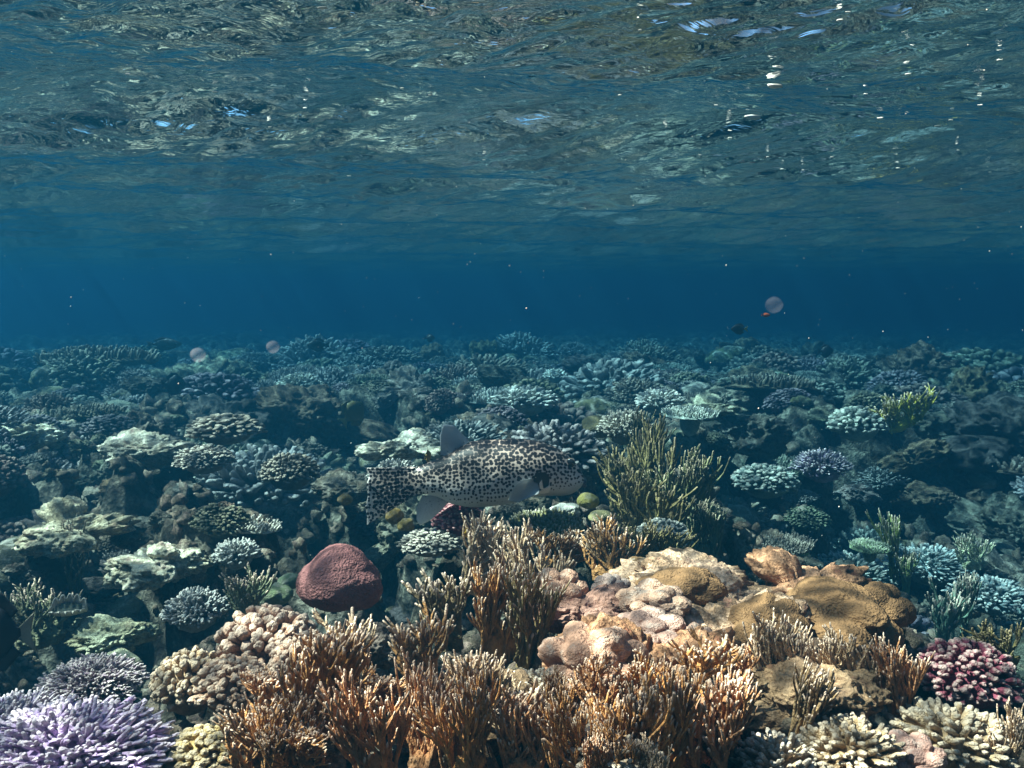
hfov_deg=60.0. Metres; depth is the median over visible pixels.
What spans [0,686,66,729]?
branching coral
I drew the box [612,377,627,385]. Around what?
cauliflower coral
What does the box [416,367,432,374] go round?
branching coral
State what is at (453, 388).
branching coral
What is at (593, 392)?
branching coral
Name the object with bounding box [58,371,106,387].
reef rock
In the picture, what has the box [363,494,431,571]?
reef rock
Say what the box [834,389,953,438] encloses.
reef rock
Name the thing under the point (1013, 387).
cauliflower coral
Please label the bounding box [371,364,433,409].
reef rock
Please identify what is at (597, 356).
reef rock
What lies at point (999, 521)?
reef rock
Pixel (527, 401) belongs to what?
branching coral
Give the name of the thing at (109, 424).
cauliflower coral
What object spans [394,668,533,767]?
reef rock
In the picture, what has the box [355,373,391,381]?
table coral
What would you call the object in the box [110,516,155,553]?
reef rock
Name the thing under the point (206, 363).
reef rock
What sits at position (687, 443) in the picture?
boulder coral
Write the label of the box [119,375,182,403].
reef rock
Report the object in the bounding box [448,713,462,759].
fire coral
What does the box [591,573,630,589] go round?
boulder coral
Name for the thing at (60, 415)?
branching coral
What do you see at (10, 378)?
cauliflower coral
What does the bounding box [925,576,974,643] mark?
fire coral
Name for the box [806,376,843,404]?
cauliflower coral
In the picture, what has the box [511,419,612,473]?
branching coral
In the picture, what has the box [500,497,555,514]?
reef rock
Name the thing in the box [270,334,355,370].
branching coral
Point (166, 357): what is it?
cauliflower coral
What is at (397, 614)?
reef rock
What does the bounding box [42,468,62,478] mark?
reef rock
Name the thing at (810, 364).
branching coral
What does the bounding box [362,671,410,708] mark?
fire coral
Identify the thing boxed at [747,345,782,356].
cauliflower coral
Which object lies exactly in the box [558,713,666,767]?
branching coral
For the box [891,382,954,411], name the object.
cauliflower coral
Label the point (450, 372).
branching coral
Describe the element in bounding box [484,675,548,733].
fire coral
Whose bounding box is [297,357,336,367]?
cauliflower coral
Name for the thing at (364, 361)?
branching coral
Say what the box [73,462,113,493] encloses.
reef rock
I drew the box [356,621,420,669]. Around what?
reef rock
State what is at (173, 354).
table coral
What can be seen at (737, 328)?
surgeonfish
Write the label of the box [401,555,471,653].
fire coral
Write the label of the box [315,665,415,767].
fire coral
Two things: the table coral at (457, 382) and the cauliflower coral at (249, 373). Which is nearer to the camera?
the table coral at (457, 382)
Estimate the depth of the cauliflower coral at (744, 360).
7.92 m
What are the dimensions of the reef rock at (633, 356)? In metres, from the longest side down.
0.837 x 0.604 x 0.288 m
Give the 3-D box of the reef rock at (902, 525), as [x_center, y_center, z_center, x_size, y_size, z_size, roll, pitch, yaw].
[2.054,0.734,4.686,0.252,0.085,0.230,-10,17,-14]
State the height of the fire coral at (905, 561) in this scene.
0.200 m
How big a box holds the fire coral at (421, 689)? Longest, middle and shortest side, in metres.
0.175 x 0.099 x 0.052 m
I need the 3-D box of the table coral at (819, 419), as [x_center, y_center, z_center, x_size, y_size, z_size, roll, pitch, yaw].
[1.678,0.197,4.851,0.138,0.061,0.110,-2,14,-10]
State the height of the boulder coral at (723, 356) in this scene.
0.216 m
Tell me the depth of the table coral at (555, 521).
2.04 m
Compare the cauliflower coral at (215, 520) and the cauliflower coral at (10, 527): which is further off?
the cauliflower coral at (10, 527)
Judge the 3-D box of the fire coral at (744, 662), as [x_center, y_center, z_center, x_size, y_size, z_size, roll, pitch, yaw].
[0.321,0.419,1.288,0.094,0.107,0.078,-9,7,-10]
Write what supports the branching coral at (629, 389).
on the reef rock
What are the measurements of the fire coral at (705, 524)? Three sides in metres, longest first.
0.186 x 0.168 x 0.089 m
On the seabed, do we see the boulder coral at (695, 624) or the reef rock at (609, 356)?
the reef rock at (609, 356)
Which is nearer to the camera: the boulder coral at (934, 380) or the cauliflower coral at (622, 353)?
the boulder coral at (934, 380)
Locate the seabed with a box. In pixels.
[0,310,1023,767]
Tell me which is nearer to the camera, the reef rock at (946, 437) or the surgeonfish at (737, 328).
the surgeonfish at (737, 328)
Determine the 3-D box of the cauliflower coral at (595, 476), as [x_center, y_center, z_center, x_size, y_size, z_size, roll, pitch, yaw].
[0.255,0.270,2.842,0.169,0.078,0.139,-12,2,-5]
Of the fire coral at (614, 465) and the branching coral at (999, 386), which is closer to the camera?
the fire coral at (614, 465)
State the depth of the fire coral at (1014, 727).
1.11 m
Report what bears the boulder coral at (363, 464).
on the seabed
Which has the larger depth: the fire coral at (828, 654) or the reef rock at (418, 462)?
the reef rock at (418, 462)
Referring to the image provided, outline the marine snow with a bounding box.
[0,9,1022,746]
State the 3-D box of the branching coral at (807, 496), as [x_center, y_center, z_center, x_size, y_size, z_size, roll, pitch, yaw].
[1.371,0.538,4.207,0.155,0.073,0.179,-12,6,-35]
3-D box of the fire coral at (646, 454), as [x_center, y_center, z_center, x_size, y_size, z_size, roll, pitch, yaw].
[0.428,0.247,2.518,0.219,0.330,0.118,1,-5,17]
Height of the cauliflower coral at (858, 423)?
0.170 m
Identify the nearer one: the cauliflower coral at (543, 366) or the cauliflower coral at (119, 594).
the cauliflower coral at (119, 594)
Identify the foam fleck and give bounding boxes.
[744,114,760,119]
[768,84,782,88]
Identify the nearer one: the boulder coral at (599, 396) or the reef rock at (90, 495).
the reef rock at (90, 495)
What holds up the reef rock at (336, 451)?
on the seabed
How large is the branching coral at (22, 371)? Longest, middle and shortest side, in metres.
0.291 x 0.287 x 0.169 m
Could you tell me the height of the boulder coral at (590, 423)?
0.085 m
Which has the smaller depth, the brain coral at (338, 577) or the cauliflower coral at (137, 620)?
the brain coral at (338, 577)
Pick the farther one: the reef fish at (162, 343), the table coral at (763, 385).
the reef fish at (162, 343)
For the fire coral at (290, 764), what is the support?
on the reef rock at (335, 757)
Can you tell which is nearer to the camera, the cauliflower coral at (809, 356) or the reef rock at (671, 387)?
the reef rock at (671, 387)
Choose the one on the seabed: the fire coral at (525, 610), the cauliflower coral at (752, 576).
the cauliflower coral at (752, 576)
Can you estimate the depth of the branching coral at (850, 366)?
6.78 m
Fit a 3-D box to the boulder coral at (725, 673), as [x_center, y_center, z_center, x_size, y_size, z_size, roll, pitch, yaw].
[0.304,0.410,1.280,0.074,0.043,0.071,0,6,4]
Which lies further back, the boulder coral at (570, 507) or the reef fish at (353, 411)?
the reef fish at (353, 411)
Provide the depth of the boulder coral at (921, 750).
1.06 m
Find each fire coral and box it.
[4,577,86,649]
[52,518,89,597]
[211,691,301,767]
[218,562,277,614]
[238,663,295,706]
[253,724,282,767]
[265,619,377,739]
[265,708,325,767]
[271,685,325,751]
[276,721,330,767]
[302,607,376,660]
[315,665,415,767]
[319,704,373,729]
[355,659,377,709]
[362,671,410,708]
[382,596,455,679]
[394,646,461,767]
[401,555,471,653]
[408,652,500,767]
[441,645,512,724]
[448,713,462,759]
[461,509,516,597]
[466,547,551,664]
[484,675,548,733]
[488,677,575,767]
[489,518,576,586]
[500,559,571,669]
[530,526,593,569]
[537,680,598,767]
[539,665,560,682]
[542,665,572,709]
[562,677,596,717]
[568,646,640,714]
[570,492,604,527]
[580,513,649,579]
[581,670,673,750]
[582,521,636,564]
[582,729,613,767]
[591,713,642,763]
[592,444,658,526]
[603,464,697,552]
[611,647,692,699]
[622,518,698,557]
[623,732,672,767]
[624,413,700,522]
[629,406,676,457]
[637,679,659,700]
[640,444,730,525]
[643,657,672,686]
[645,652,708,767]
[667,625,743,684]
[685,494,728,558]
[686,664,761,767]
[693,685,716,760]
[696,704,758,758]
[719,629,760,686]
[742,608,813,670]
[788,656,839,735]
[801,622,890,683]
[863,383,939,433]
[865,508,900,582]
[869,633,935,724]
[891,545,919,593]
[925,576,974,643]
[949,568,982,638]
[952,530,995,569]
[960,619,1023,665]
[981,696,1023,763]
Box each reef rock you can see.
[0,419,79,449]
[1,562,45,586]
[10,391,65,406]
[10,495,140,558]
[19,509,46,535]
[30,384,101,399]
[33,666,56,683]
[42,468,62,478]
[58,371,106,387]
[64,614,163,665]
[67,433,106,454]
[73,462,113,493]
[81,485,102,511]
[83,560,138,599]
[91,459,104,470]
[97,427,200,469]
[98,478,110,494]
[102,541,214,592]
[106,391,127,400]
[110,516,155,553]
[117,409,130,415]
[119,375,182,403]
[125,410,181,440]
[127,355,241,378]
[133,416,163,434]
[147,510,179,527]
[149,414,188,424]
[178,393,276,444]
[202,349,223,355]
[205,705,345,767]
[218,501,238,510]
[230,360,265,375]
[233,358,261,371]
[253,383,399,448]
[253,437,275,444]
[269,356,281,364]
[310,468,367,506]
[315,347,349,359]
[317,451,364,500]
[324,446,342,455]
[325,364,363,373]
[341,448,358,460]
[354,427,444,461]
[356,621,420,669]
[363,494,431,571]
[366,368,388,375]
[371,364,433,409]
[380,596,394,606]
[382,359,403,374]
[389,603,411,625]
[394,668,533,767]
[395,387,432,406]
[412,459,431,466]
[419,342,466,361]
[425,356,459,364]
[432,557,441,568]
[452,411,510,430]
[455,391,480,404]
[456,339,504,364]
[468,364,568,400]
[482,513,500,522]
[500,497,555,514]
[513,582,629,633]
[517,367,527,376]
[542,612,741,706]
[561,353,597,373]
[561,353,602,361]
[596,438,627,457]
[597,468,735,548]
[603,353,616,359]
[608,547,775,606]
[611,693,742,767]
[622,351,678,370]
[650,368,679,376]
[656,383,683,395]
[657,417,721,429]
[676,393,748,421]
[681,350,706,364]
[683,588,822,661]
[703,372,727,376]
[704,385,761,413]
[715,337,760,349]
[722,426,736,449]
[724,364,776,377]
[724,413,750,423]
[725,413,793,459]
[742,654,893,738]
[744,545,872,593]
[751,360,778,370]
[794,340,823,357]
[801,556,854,567]
[807,407,829,427]
[819,352,848,361]
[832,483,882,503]
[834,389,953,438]
[859,354,885,369]
[872,384,900,396]
[874,340,959,383]
[876,554,885,562]
[877,438,951,477]
[885,519,915,533]
[888,480,985,511]
[896,538,906,544]
[920,596,960,624]
[938,435,952,439]
[943,391,1023,474]
[943,496,1023,554]
[945,365,998,402]
[951,623,1007,637]
[954,541,1023,587]
[975,538,984,542]
[997,379,1008,392]
[1004,536,1023,555]
[1005,634,1023,686]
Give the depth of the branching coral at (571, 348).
9.33 m
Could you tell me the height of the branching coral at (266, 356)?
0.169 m
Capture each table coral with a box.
[17,451,57,464]
[33,344,160,365]
[50,402,127,423]
[102,549,129,560]
[148,469,159,476]
[162,350,187,358]
[228,514,282,533]
[269,363,319,382]
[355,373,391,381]
[451,374,478,386]
[464,387,519,403]
[501,430,516,438]
[506,506,584,550]
[651,362,692,371]
[661,405,720,435]
[680,391,698,399]
[716,375,755,388]
[723,372,819,402]
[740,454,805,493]
[751,531,817,555]
[794,370,821,376]
[807,414,828,424]
[848,537,891,562]
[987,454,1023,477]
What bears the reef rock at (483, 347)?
on the seabed
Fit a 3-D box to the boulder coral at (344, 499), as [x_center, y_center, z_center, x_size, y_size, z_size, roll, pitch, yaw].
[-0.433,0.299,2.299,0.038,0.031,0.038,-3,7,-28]
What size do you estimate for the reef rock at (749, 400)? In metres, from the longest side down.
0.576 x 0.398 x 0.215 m
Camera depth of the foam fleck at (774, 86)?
1.56 m
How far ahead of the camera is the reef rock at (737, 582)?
1.65 m
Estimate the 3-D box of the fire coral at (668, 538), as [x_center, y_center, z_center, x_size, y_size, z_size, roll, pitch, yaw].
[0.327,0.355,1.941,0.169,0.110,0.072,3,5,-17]
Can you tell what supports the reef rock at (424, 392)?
on the seabed
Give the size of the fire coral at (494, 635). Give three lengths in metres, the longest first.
0.210 x 0.143 x 0.060 m
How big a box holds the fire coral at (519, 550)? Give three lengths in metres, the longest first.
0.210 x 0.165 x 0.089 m
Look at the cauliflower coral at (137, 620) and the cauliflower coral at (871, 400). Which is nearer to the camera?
the cauliflower coral at (137, 620)
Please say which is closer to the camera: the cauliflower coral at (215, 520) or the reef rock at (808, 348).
the cauliflower coral at (215, 520)
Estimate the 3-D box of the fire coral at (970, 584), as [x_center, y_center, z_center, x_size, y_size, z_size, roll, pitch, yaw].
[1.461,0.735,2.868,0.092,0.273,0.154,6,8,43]
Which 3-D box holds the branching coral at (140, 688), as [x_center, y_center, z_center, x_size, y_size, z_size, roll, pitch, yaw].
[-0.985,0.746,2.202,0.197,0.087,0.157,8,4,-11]
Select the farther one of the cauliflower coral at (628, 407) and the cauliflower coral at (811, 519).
the cauliflower coral at (628, 407)
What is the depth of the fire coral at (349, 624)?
1.28 m
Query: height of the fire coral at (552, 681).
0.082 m
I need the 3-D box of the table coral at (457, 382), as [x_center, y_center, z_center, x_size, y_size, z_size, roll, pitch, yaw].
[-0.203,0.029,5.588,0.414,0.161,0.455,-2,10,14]
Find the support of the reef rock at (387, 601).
on the seabed
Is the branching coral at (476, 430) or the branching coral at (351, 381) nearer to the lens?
the branching coral at (476, 430)
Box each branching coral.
[0,390,15,401]
[0,405,36,432]
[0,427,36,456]
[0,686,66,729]
[0,694,179,767]
[1,363,28,378]
[19,392,76,413]
[23,407,82,436]
[32,652,150,703]
[40,347,129,389]
[48,458,72,469]
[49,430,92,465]
[98,382,122,395]
[101,394,157,404]
[107,368,156,384]
[118,685,142,701]
[124,364,155,369]
[159,585,231,632]
[177,429,252,452]
[193,443,333,511]
[211,537,263,569]
[233,351,269,370]
[241,376,256,385]
[252,379,276,387]
[256,352,279,366]
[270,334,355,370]
[275,372,324,387]
[312,364,352,385]
[328,354,385,366]
[331,382,349,392]
[344,377,362,386]
[353,364,382,374]
[354,345,422,362]
[366,458,417,477]
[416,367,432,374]
[416,418,507,461]
[425,421,444,431]
[431,363,477,380]
[432,363,445,368]
[439,353,534,376]
[442,414,458,423]
[444,383,479,392]
[490,384,558,416]
[496,330,558,358]
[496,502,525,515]
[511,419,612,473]
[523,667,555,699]
[526,367,560,385]
[542,368,567,383]
[555,341,586,356]
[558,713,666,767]
[559,358,663,403]
[581,389,602,398]
[596,408,653,444]
[604,376,668,403]
[605,402,619,410]
[608,351,618,355]
[618,338,660,354]
[629,344,685,363]
[634,387,686,414]
[647,376,669,384]
[655,667,718,696]
[663,369,690,380]
[685,395,729,404]
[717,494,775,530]
[729,727,826,767]
[764,508,778,517]
[783,489,820,504]
[787,447,854,482]
[797,357,825,372]
[798,712,907,767]
[812,550,897,585]
[814,355,881,390]
[830,525,903,554]
[845,526,857,534]
[851,466,911,494]
[881,542,976,586]
[884,696,1020,767]
[930,403,944,409]
[940,400,968,410]
[940,574,1023,615]
[943,381,1001,390]
[992,613,1022,625]
[993,586,1023,627]
[1009,476,1023,497]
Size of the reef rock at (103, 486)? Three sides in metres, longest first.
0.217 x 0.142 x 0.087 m
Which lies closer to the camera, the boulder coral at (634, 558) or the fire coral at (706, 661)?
the fire coral at (706, 661)
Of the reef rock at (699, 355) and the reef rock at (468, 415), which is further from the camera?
the reef rock at (699, 355)
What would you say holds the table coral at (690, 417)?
on the seabed
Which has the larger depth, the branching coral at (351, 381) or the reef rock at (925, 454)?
the branching coral at (351, 381)
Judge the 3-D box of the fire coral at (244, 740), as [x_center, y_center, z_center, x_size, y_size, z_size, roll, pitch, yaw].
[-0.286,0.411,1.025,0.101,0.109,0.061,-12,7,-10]
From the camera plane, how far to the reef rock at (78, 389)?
5.17 m
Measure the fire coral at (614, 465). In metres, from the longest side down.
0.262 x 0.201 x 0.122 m
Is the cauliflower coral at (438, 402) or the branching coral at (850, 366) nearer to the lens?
the cauliflower coral at (438, 402)
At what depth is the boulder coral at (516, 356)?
8.22 m
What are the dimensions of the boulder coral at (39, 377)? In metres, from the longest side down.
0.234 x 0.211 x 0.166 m
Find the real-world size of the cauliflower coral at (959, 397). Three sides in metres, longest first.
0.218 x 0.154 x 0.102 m
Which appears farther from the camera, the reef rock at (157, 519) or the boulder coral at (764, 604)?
the reef rock at (157, 519)
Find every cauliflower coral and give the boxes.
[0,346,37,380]
[0,366,34,392]
[0,442,11,456]
[0,454,30,498]
[0,515,27,541]
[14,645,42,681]
[26,414,70,443]
[66,394,101,402]
[76,414,136,435]
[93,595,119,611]
[95,535,114,551]
[112,591,123,596]
[130,345,173,366]
[132,619,146,647]
[148,645,218,715]
[161,723,242,767]
[171,443,236,473]
[172,358,195,366]
[176,426,188,432]
[179,372,259,401]
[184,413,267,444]
[187,653,266,714]
[188,503,252,537]
[213,603,315,667]
[239,364,261,383]
[257,452,320,490]
[261,367,285,378]
[268,629,322,692]
[296,441,328,457]
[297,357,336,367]
[333,338,373,354]
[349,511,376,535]
[356,501,365,510]
[359,379,395,392]
[396,527,462,556]
[413,362,438,373]
[424,388,456,415]
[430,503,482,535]
[432,376,453,391]
[476,404,536,421]
[477,405,528,427]
[503,377,567,402]
[522,360,549,365]
[530,364,558,370]
[533,398,606,438]
[550,354,559,360]
[551,363,562,368]
[587,465,605,478]
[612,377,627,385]
[615,348,636,357]
[616,404,640,412]
[633,517,693,551]
[668,372,712,384]
[669,371,710,380]
[678,380,696,386]
[690,451,730,479]
[705,431,727,447]
[720,352,763,372]
[730,463,801,498]
[746,351,801,377]
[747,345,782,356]
[747,572,765,584]
[762,388,811,413]
[783,505,831,532]
[799,353,819,359]
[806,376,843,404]
[826,405,889,441]
[845,392,886,410]
[865,369,931,390]
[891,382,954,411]
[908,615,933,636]
[913,637,1023,710]
[943,347,1023,371]
[946,394,970,401]
[986,366,1023,382]
[1006,379,1023,393]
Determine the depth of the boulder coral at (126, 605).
2.26 m
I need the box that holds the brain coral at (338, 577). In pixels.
[296,543,382,611]
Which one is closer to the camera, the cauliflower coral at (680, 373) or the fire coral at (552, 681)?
the fire coral at (552, 681)
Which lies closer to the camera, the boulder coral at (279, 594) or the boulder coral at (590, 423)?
the boulder coral at (279, 594)
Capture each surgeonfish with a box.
[0,592,36,671]
[731,323,747,334]
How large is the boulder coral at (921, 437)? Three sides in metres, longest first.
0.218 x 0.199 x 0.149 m
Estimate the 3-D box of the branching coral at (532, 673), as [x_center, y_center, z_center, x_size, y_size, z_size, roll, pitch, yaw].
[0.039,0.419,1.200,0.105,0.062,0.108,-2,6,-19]
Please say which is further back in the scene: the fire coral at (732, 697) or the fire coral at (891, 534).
the fire coral at (891, 534)
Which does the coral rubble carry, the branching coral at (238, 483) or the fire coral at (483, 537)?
the fire coral at (483, 537)
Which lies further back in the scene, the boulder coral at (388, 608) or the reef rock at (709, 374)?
the reef rock at (709, 374)
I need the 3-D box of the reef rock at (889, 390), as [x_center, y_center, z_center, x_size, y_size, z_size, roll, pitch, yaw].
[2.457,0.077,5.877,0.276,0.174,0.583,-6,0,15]
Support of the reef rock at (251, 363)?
on the seabed
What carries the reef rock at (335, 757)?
on the seabed
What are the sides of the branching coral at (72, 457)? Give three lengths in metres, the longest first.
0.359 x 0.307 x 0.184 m
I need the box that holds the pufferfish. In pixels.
[365,425,586,524]
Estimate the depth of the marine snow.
1.57 m
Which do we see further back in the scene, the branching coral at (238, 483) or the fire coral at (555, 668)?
the branching coral at (238, 483)
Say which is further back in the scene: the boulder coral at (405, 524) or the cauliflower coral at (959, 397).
the cauliflower coral at (959, 397)
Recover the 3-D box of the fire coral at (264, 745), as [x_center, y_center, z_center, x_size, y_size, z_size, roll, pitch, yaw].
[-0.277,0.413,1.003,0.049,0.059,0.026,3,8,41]
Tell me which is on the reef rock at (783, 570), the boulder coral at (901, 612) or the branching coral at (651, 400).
the boulder coral at (901, 612)
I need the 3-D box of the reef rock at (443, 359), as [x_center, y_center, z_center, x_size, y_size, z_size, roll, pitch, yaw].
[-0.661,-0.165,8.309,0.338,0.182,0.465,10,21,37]
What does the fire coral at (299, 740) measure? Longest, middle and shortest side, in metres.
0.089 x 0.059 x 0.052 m
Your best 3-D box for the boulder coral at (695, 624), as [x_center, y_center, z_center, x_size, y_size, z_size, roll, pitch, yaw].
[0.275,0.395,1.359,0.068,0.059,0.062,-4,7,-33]
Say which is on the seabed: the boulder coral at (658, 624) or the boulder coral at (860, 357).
the boulder coral at (860, 357)
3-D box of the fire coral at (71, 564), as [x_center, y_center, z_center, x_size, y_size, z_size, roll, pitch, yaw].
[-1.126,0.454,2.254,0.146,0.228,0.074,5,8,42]
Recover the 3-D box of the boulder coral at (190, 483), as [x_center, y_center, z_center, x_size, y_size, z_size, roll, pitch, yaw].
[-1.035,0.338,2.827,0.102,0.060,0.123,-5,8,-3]
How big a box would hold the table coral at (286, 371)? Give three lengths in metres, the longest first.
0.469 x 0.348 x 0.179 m
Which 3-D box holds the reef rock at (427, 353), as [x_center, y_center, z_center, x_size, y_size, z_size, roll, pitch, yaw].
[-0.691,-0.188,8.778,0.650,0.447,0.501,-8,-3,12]
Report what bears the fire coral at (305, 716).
on the fire coral at (290, 764)
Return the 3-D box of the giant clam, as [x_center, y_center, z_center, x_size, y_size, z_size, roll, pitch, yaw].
[-0.876,0.445,1.749,0.069,0.039,0.051,-2,31,-17]
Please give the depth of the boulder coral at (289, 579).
1.93 m
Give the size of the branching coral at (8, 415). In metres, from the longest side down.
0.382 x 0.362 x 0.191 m
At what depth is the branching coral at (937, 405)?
5.54 m
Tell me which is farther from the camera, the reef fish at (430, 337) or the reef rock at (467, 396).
the reef fish at (430, 337)
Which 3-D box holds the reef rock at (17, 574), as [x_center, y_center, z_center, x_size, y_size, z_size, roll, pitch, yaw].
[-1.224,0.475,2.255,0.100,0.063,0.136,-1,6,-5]
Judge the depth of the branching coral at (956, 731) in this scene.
1.12 m
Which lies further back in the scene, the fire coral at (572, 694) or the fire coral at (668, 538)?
the fire coral at (668, 538)
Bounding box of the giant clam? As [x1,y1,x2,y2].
[48,593,87,615]
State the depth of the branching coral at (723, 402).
5.08 m
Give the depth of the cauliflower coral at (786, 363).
6.96 m
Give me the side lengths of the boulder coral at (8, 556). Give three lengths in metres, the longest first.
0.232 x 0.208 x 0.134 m
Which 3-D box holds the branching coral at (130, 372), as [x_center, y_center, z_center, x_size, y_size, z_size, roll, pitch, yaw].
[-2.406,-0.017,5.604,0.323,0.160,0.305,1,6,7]
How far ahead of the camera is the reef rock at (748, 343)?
9.18 m
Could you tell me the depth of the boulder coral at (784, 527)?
4.13 m
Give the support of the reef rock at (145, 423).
on the seabed
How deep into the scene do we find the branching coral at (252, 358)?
8.30 m
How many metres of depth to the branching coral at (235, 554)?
2.12 m
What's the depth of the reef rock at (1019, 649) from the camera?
2.35 m
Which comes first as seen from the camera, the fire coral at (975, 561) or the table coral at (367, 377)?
the fire coral at (975, 561)
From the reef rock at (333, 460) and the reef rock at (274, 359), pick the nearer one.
the reef rock at (333, 460)
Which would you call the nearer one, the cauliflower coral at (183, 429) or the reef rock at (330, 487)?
the reef rock at (330, 487)
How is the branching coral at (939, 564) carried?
on the seabed
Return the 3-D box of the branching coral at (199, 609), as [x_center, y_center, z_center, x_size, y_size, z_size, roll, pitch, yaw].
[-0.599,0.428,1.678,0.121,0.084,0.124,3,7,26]
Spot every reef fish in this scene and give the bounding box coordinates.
[146,337,181,350]
[160,372,185,395]
[307,338,329,351]
[338,401,363,428]
[424,334,434,341]
[424,450,430,461]
[818,344,833,357]
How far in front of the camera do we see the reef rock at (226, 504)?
2.25 m
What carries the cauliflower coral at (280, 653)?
on the coral rubble
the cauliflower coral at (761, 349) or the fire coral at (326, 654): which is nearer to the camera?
the fire coral at (326, 654)
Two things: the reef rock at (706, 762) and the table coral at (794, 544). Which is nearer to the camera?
the reef rock at (706, 762)
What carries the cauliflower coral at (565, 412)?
on the seabed
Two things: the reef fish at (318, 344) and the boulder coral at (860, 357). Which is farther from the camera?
the boulder coral at (860, 357)
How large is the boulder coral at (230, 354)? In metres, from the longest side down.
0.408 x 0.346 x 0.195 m
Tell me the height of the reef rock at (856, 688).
0.112 m
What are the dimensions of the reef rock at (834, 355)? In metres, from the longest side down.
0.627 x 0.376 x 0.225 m
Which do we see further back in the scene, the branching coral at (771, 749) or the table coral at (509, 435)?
the table coral at (509, 435)
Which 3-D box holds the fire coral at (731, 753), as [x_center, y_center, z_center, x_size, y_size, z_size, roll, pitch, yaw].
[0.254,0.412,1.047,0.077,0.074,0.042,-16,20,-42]
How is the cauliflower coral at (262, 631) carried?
on the seabed
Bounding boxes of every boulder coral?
[0,536,25,590]
[28,365,59,389]
[42,386,63,392]
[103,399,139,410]
[104,592,140,621]
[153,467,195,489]
[171,480,203,497]
[214,348,248,359]
[253,439,271,450]
[257,582,293,605]
[277,573,297,588]
[337,494,352,504]
[358,457,385,471]
[380,592,385,611]
[384,604,394,614]
[385,508,403,524]
[397,518,413,530]
[469,413,516,430]
[499,353,521,364]
[522,355,540,361]
[537,620,648,705]
[539,568,588,599]
[550,503,580,515]
[574,397,620,414]
[577,492,599,508]
[582,415,606,437]
[588,510,612,523]
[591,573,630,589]
[593,395,606,398]
[606,437,623,448]
[615,578,691,617]
[617,605,685,643]
[628,556,644,560]
[635,567,728,604]
[661,428,708,458]
[682,381,710,394]
[684,622,711,631]
[692,368,706,372]
[705,345,749,366]
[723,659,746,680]
[727,592,811,647]
[728,504,760,527]
[757,494,784,503]
[770,522,790,532]
[774,371,790,376]
[786,575,904,655]
[790,395,812,406]
[843,355,866,359]
[864,581,916,627]
[888,729,947,767]
[916,433,932,439]
[928,377,943,385]
[942,366,965,384]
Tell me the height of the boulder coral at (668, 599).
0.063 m
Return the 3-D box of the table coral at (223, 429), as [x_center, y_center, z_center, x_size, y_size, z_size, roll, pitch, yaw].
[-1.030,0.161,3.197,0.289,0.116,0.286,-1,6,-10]
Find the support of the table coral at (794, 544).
on the seabed
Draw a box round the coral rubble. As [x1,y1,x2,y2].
[0,379,1023,767]
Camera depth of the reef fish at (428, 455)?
2.25 m
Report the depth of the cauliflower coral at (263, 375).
6.48 m
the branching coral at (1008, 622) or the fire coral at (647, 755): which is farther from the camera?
the branching coral at (1008, 622)
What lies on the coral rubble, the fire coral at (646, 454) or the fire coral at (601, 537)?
the fire coral at (601, 537)
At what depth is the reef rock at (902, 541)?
4.55 m
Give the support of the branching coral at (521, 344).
on the seabed
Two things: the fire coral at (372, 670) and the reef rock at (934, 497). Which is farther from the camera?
the reef rock at (934, 497)
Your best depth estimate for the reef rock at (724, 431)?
4.99 m
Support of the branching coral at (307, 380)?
on the seabed
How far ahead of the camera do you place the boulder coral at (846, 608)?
1.42 m
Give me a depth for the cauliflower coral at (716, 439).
4.43 m
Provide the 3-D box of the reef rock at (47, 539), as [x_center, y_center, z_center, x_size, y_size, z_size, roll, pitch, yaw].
[-1.124,0.373,2.267,0.269,0.144,0.253,1,6,10]
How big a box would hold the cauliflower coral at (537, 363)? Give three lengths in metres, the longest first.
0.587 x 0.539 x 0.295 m
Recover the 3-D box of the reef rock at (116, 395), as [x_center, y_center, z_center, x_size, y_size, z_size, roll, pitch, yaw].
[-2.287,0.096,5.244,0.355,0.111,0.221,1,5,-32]
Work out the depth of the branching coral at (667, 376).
6.25 m
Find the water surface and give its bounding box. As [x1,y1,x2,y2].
[0,0,1023,284]
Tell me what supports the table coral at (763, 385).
on the seabed
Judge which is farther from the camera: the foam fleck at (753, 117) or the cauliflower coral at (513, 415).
the cauliflower coral at (513, 415)
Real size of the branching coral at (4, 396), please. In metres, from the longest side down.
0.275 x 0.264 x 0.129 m
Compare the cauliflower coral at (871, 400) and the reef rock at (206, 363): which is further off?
the reef rock at (206, 363)
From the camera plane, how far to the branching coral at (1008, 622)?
3.37 m
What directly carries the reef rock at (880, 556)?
on the seabed

